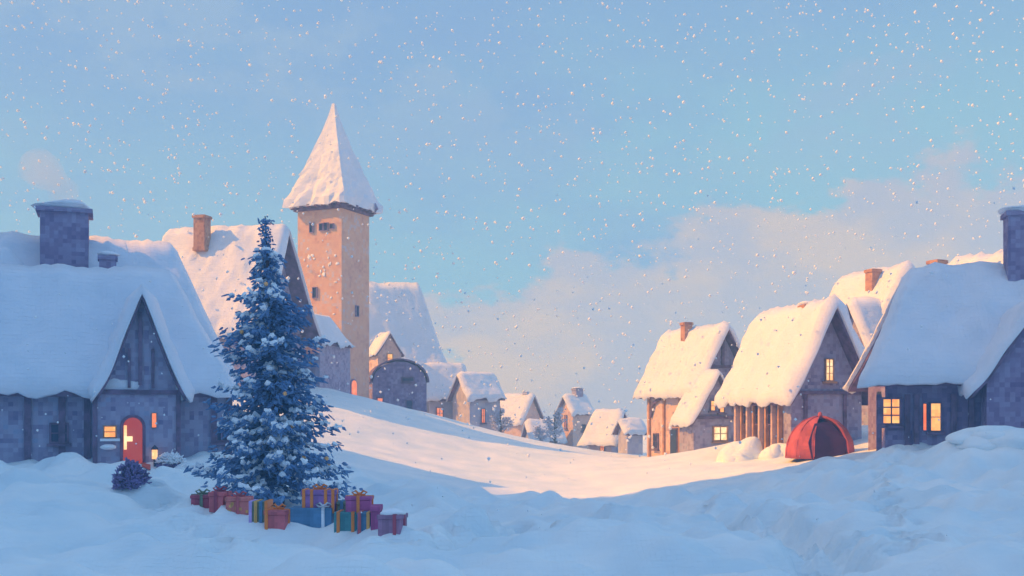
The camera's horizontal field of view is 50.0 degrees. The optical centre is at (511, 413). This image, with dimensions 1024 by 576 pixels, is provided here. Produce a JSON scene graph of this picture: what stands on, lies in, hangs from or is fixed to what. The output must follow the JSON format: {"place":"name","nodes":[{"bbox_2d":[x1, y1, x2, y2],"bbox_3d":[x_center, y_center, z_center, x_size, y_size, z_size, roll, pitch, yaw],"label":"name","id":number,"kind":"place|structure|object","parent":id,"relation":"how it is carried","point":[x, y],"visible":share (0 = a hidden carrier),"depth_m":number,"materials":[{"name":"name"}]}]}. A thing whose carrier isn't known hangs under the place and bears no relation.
{"place":"outdoors","nodes":[
{"label":"outdoors","id":0,"kind":"place"},
{"bbox_2d":[0,385,1023,575],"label":"ground","id":1,"kind":"structure","parent":0,"point":[604,513],"depth_m":23.46,"materials":[{"name":"white snow"}]},
{"bbox_2d":[0,199,241,463],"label":"stone cottage","id":2,"kind":"structure","parent":1,"relation":"on","point":[100,284],"depth_m":39.30,"materials":[{"name":"stone"}]},
{"bbox_2d":[47,423,70,446],"bbox_3d":[-15.990,0.748,38.770,0.800,0.835,0.240,0,0,-20],"label":"window","id":3,"kind":"structure","parent":2,"relation":"in","point":[54,428],"depth_m":38.75,"materials":[{"name":"grey wood"}]},
{"bbox_2d":[100,425,119,440],"bbox_3d":[-14.131,0.698,38.596,0.660,0.556,0.240,0,0,-20],"label":"window","id":4,"kind":"structure","parent":2,"relation":"in","point":[110,431],"depth_m":38.61,"materials":[{"name":"yellow"}]},
{"bbox_2d":[123,418,141,463],"bbox_3d":[-13.433,1.040,38.898,0.640,1.780,0.150,0,0,-20],"label":"door","id":5,"kind":"structure","parent":2,"relation":"in","point":[134,426],"depth_m":38.85,"materials":[{"name":"red wood"}]},
{"bbox_2d":[151,413,156,427],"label":"window","id":6,"kind":"structure","parent":2,"relation":"in","point":[153,415],"depth_m":39.12,"materials":[{"name":"brown glass"}]},
{"bbox_2d":[210,422,229,444],"bbox_3d":[-10.753,0.748,40.676,0.800,0.835,0.240,0,0,-20],"label":"window","id":7,"kind":"structure","parent":2,"relation":"in","point":[220,435],"depth_m":40.59,"materials":[{"name":"grey wood"}]},
{"bbox_2d":[111,457,151,489],"bbox_3d":[-9.706,1.597,27.872,0.996,0.988,0.944,0,0,0],"label":"shrub","id":8,"kind":"object","parent":1,"relation":"on","point":[134,474],"visible":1,"depth_m":27.66,"materials":[{"name":"purple plant"}]},
{"bbox_2d":[141,462,150,469],"bbox_3d":[-12.802,1.784,38.030,0.396,0.491,4.069,0,0,-24],"label":"doorstep","id":9,"kind":"object","parent":1,"relation":"on","point":[146,466],"visible":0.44,"depth_m":36.34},
{"bbox_2d":[151,445,157,466],"bbox_3d":[-12.658,1.597,38.900,0.240,0.940,0.240,0,0,23],"label":"garden lantern","id":10,"kind":"object","parent":1,"relation":"on","point":[154,448],"visible":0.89,"depth_m":38.83,"materials":[{"name":"glass"}]},
{"bbox_2d":[153,449,186,467],"bbox_3d":[-12.120,1.698,39.065,1.144,0.859,1.172,0,0,-29],"label":"snowy bush","id":11,"kind":"object","parent":1,"relation":"on","point":[173,459],"visible":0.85,"depth_m":38.73,"materials":[{"name":"white snow"}]},
{"bbox_2d":[190,489,209,507],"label":"present","id":12,"kind":"object","parent":1,"relation":"on","point":[201,498],"visible":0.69,"depth_m":20.60,"materials":[{"name":"paper"}]},
{"bbox_2d":[208,486,231,512],"bbox_3d":[-5.452,1.593,20.510,0.316,0.484,0.470,0,0,6],"label":"present","id":13,"kind":"object","parent":1,"relation":"on","point":[217,496],"visible":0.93,"depth_m":20.31,"materials":[{"name":"paper"}]},
{"bbox_2d":[225,491,253,514],"bbox_3d":[-5.067,1.672,20.410,0.480,0.463,0.470,0,0,-5],"label":"present","id":14,"kind":"object","parent":1,"relation":"on","point":[238,503],"visible":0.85,"depth_m":20.20,"materials":[{"name":"red paper"}]},
{"bbox_2d":[162,214,325,385],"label":"gabled house","id":15,"kind":"structure","parent":1,"relation":"on","point":[196,247],"depth_m":64.69,"materials":[{"name":"stone"}]},
{"bbox_2d":[249,499,272,522],"bbox_3d":[-4.526,1.788,19.810,0.335,0.444,0.470,0,0,0],"label":"present","id":16,"kind":"object","parent":1,"relation":"on","point":[257,507],"visible":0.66,"depth_m":19.57,"materials":[{"name":"multicoloured paper"}]},
{"bbox_2d":[181,216,362,506],"bbox_3d":[-5.597,-1.098,26.624,4.236,7.325,3.966,0,0,-35],"label":"spruce tree","id":17,"kind":"object","parent":1,"relation":"on","point":[265,468],"visible":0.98,"depth_m":26.11,"materials":[{"name":"green plant"}]},
{"bbox_2d":[263,504,289,529],"bbox_3d":[-4.169,1.857,19.610,0.423,0.499,0.470,0,0,8],"label":"present","id":18,"kind":"object","parent":1,"relation":"on","point":[276,517],"visible":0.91,"depth_m":19.40,"materials":[{"name":"paper"}]},
{"bbox_2d":[289,502,333,527],"bbox_3d":[-3.603,1.840,19.850,0.771,0.512,0.550,0,0,0],"label":"present","id":19,"kind":"object","parent":1,"relation":"on","point":[322,516],"visible":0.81,"depth_m":19.60,"materials":[{"name":"blue paper"}]},
{"bbox_2d":[301,484,338,512],"bbox_3d":[-3.470,1.530,19.860,0.639,0.520,0.410,0,0,0],"label":"present","id":20,"kind":"object","parent":19,"relation":"on","point":[313,497],"visible":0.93,"depth_m":19.68,"materials":[{"name":"purple paper"}]},
{"bbox_2d":[301,313,354,393],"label":"stone annex","id":21,"kind":"object","parent":1,"relation":"on","point":[338,346],"visible":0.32,"depth_m":71.10,"materials":[{"name":"grey stone"}]},
{"bbox_2d":[282,103,382,397],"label":"bell tower","id":22,"kind":"structure","parent":1,"relation":"on","point":[318,197],"depth_m":76.65,"materials":[{"name":"stone"}]},
{"bbox_2d":[309,223,313,232],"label":"window","id":23,"kind":"structure","parent":22,"relation":"in","point":[311,228],"depth_m":76.54,"materials":[{"name":"glass"}]},
{"bbox_2d":[312,287,317,297],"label":"window","id":24,"kind":"structure","parent":22,"relation":"in","point":[314,289],"depth_m":76.41,"materials":[{"name":"glass"}]},
{"bbox_2d":[319,223,322,230],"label":"window","id":25,"kind":"structure","parent":22,"relation":"in","point":[320,224],"depth_m":76.21,"materials":[{"name":"glass"}]},
{"bbox_2d":[323,222,327,230],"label":"window","id":26,"kind":"structure","parent":22,"relation":"in","point":[325,224],"depth_m":76.06,"materials":[{"name":"glass"}]},
{"bbox_2d":[329,223,333,228],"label":"window","id":27,"kind":"structure","parent":22,"relation":"in","point":[331,225],"depth_m":75.84,"materials":[{"name":"glass"}]},
{"bbox_2d":[352,380,356,394],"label":"door","id":28,"kind":"structure","parent":22,"relation":"in","point":[354,384],"depth_m":76.88,"materials":[{"name":"brown"}]},
{"bbox_2d":[355,305,358,316],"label":"window","id":29,"kind":"structure","parent":22,"relation":"in","point":[356,306],"depth_m":77.20,"materials":[{"name":"glass"}]},
{"bbox_2d":[337,499,345,510],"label":"present","id":30,"kind":"object","parent":1,"relation":"on","point":[341,504],"visible":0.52,"depth_m":19.70,"materials":[{"name":"teal paper"}]},
{"bbox_2d":[334,509,356,532],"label":"present","id":31,"kind":"object","parent":1,"relation":"on","point":[344,520],"visible":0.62,"depth_m":19.20,"materials":[{"name":"teal paper"}]},
{"bbox_2d":[345,490,373,512],"bbox_3d":[-2.699,1.561,19.440,0.486,0.417,0.410,0,0,0],"label":"present","id":32,"kind":"object","parent":31,"relation":"on","point":[358,502],"visible":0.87,"depth_m":19.26,"materials":[{"name":"purple paper"}]},
{"bbox_2d":[357,510,370,533],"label":"present","id":33,"kind":"object","parent":1,"relation":"on","point":[363,520],"visible":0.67,"depth_m":18.80,"materials":[{"name":"multicoloured paper"}]},
{"bbox_2d":[370,504,382,529],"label":"present","id":34,"kind":"object","parent":1,"relation":"on","point":[376,510],"visible":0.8,"depth_m":18.70,"materials":[{"name":"purple paper"}]},
{"bbox_2d":[377,508,407,535],"bbox_3d":[-1.982,1.815,18.312,0.448,0.457,0.477,0,0,10],"label":"present","id":35,"kind":"object","parent":1,"relation":"on","point":[393,520],"visible":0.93,"depth_m":18.11,"materials":[{"name":"purple paper"}]},
{"bbox_2d":[369,358,428,411],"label":"barn","id":36,"kind":"structure","parent":1,"relation":"on","point":[398,378],"depth_m":81.07,"materials":[{"name":"stone"}]},
{"bbox_2d":[400,377,415,382],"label":"window","id":37,"kind":"structure","parent":36,"relation":"in","point":[403,379],"depth_m":81.06,"materials":[{"name":"grey wood"}]},
{"bbox_2d":[406,400,412,408],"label":"window","id":38,"kind":"structure","parent":36,"relation":"in","point":[409,404],"depth_m":81.12,"materials":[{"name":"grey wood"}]},
{"bbox_2d":[369,281,446,371],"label":"steep house","id":39,"kind":"structure","parent":1,"relation":"on","point":[392,329],"depth_m":95.79,"materials":[{"name":"white wood"}]},
{"bbox_2d":[386,353,392,363],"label":"window","id":40,"kind":"structure","parent":39,"relation":"in","point":[389,356],"depth_m":90.07,"materials":[{"name":"yellow glass"}]},
{"bbox_2d":[421,362,466,418],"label":"village house","id":41,"kind":"structure","parent":1,"relation":"on","point":[439,374],"depth_m":91.51,"materials":[{"name":"white wood"}]},
{"bbox_2d":[436,407,443,416],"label":"window","id":42,"kind":"structure","parent":41,"relation":"in","point":[438,409],"depth_m":91.10,"materials":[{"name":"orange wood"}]},
{"bbox_2d":[446,371,506,430],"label":"village house","id":43,"kind":"structure","parent":1,"relation":"on","point":[487,397],"depth_m":88.87,"materials":[{"name":"white wood"}]},
{"bbox_2d":[480,409,486,423],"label":"window","id":44,"kind":"structure","parent":43,"relation":"in","point":[483,411],"depth_m":88.51,"materials":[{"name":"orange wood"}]},
{"bbox_2d":[487,405,513,432],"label":"frosted tree","id":45,"kind":"object","parent":1,"relation":"on","point":[494,419],"visible":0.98,"depth_m":87.99,"materials":[{"name":"white plant"}]},
{"bbox_2d":[500,391,543,436],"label":"village house","id":46,"kind":"structure","parent":1,"relation":"on","point":[524,401],"depth_m":110.75,"materials":[{"name":"paint"}]},
{"bbox_2d":[533,426,548,441],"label":"frosted tree","id":47,"kind":"object","parent":1,"relation":"on","point":[538,432],"visible":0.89,"depth_m":94.75,"materials":[{"name":"white plant"}]},
{"bbox_2d":[520,418,567,444],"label":"village house","id":48,"kind":"structure","parent":1,"relation":"on","point":[528,427],"depth_m":102.96,"materials":[{"name":"white wood"}]},
{"bbox_2d":[539,406,566,443],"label":"frosted tree","id":49,"kind":"object","parent":1,"relation":"on","point":[557,415],"visible":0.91,"depth_m":99.90,"materials":[{"name":"white plant"}]},
{"bbox_2d":[553,387,593,448],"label":"village house","id":50,"kind":"structure","parent":1,"relation":"on","point":[577,409],"depth_m":105.01,"materials":[{"name":"paint"}]},
{"bbox_2d":[563,415,567,428],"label":"window","id":51,"kind":"structure","parent":50,"relation":"in","point":[565,423],"depth_m":105.44,"materials":[{"name":"brown wood"}]},
{"bbox_2d":[581,424,585,432],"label":"window","id":52,"kind":"structure","parent":50,"relation":"in","point":[583,425],"depth_m":104.98,"materials":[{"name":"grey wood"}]},
{"bbox_2d":[577,408,627,452],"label":"village house","id":53,"kind":"structure","parent":1,"relation":"on","point":[594,436],"depth_m":87.14,"materials":[{"name":"stone"}]},
{"bbox_2d":[611,417,646,454],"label":"village shed","id":54,"kind":"structure","parent":1,"relation":"on","point":[637,431],"depth_m":83.34,"materials":[{"name":"white wood"}]},
{"bbox_2d":[632,321,739,456],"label":"gabled house","id":55,"kind":"structure","parent":1,"relation":"on","point":[681,385],"depth_m":67.14,"materials":[{"name":"paint"}]},
{"bbox_2d":[651,433,659,450],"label":"window","id":56,"kind":"structure","parent":55,"relation":"in","point":[655,435],"depth_m":70.83,"materials":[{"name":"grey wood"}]},
{"bbox_2d":[670,429,676,453],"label":"door","id":57,"kind":"structure","parent":55,"relation":"in","point":[673,438],"depth_m":68.55,"materials":[{"name":"grey wood"}]},
{"bbox_2d":[708,400,718,412],"bbox_3d":[11.847,-0.403,64.658,0.580,0.723,0.240,0,0,-20],"label":"window","id":58,"kind":"structure","parent":55,"relation":"in","point":[712,409],"depth_m":64.64,"materials":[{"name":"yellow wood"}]},
{"bbox_2d":[711,426,729,442],"bbox_3d":[12.317,1.248,64.828,1.150,1.005,0.240,0,0,-20],"label":"window","id":59,"kind":"structure","parent":55,"relation":"in","point":[719,433],"depth_m":64.82,"materials":[{"name":"yellow glass"}]},
{"bbox_2d":[717,407,726,413],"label":"window","id":60,"kind":"structure","parent":55,"relation":"in","point":[722,410],"depth_m":64.87,"materials":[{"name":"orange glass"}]},
{"bbox_2d":[716,436,762,461],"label":"snowbank","id":61,"kind":"object","parent":1,"relation":"on","point":[734,451],"visible":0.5,"depth_m":51.00,"materials":[{"name":"white snow"}]},
{"bbox_2d":[758,443,785,459],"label":"snowbank","id":62,"kind":"object","parent":1,"relation":"on","point":[772,451],"visible":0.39,"depth_m":49.92,"materials":[{"name":"white snow"}]},
{"bbox_2d":[714,294,867,449],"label":"gabled house","id":63,"kind":"structure","parent":1,"relation":"on","point":[822,353],"depth_m":50.87,"materials":[{"name":"stone"}]},
{"bbox_2d":[743,406,745,424],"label":"window","id":64,"kind":"structure","parent":63,"relation":"in","point":[744,408],"depth_m":54.62,"materials":[{"name":"grey wood"}]},
{"bbox_2d":[755,406,757,424],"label":"window","id":65,"kind":"structure","parent":63,"relation":"in","point":[756,407],"depth_m":53.34,"materials":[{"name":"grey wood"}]},
{"bbox_2d":[768,405,770,424],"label":"window","id":66,"kind":"structure","parent":63,"relation":"in","point":[769,406],"depth_m":52.07,"materials":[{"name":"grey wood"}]},
{"bbox_2d":[822,358,836,382],"bbox_3d":[14.618,-1.953,50.516,0.640,1.140,0.240,0,0,-14],"label":"window","id":67,"kind":"structure","parent":63,"relation":"in","point":[828,362],"depth_m":50.53,"materials":[{"name":"yellow glass"}]},
{"bbox_2d":[785,412,854,459],"bbox_3d":[13.209,1.010,47.181,2.980,2.155,2.395,0,0,-10],"label":"market tent","id":68,"kind":"object","parent":1,"relation":"on","point":[816,437],"visible":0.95,"depth_m":46.27,"materials":[{"name":"red fabric"}]},
{"bbox_2d":[829,260,914,424],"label":"back house","id":69,"kind":"structure","parent":1,"relation":"on","point":[866,310],"depth_m":60.14,"materials":[{"name":"stone"}]},
{"bbox_2d":[842,205,1023,450],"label":"stone house","id":70,"kind":"structure","parent":1,"relation":"on","point":[958,365],"depth_m":37.64,"materials":[{"name":"stone"}]},
{"bbox_2d":[879,397,903,427],"bbox_3d":[13.011,-0.024,37.651,0.820,1.061,0.240,0,0,14],"label":"window","id":71,"kind":"structure","parent":70,"relation":"in","point":[891,407],"depth_m":37.66,"materials":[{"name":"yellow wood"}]},
{"bbox_2d":[923,403,926,430],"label":"window","id":72,"kind":"structure","parent":70,"relation":"in","point":[924,404],"depth_m":37.42,"materials":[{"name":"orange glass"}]},
{"bbox_2d":[926,402,945,434],"bbox_3d":[14.395,0.173,37.306,0.600,1.099,0.240,0,0,14],"label":"window","id":73,"kind":"structure","parent":70,"relation":"in","point":[935,408],"depth_m":37.33,"materials":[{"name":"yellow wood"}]},
{"bbox_2d":[926,249,1002,264],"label":"back house","id":74,"kind":"structure","parent":1,"relation":"on","point":[997,256],"depth_m":54.10,"materials":[{"name":"stone"}]},
{"bbox_2d":[945,425,1023,449],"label":"snowbank","id":75,"kind":"object","parent":1,"relation":"on","point":[996,437],"visible":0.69,"depth_m":32.05,"materials":[{"name":"white snow"}]},
{"bbox_2d":[0,0,1023,535],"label":"falling snow","id":76,"kind":"structure","parent":0,"point":[520,188],"depth_m":73.46,"materials":[{"name":"white snow"}]},
{"bbox_2d":[0,0,1023,418],"label":"sky","id":77,"kind":"structure","parent":0,"point":[660,78],"materials":[{"name":"blue"}]}
]}

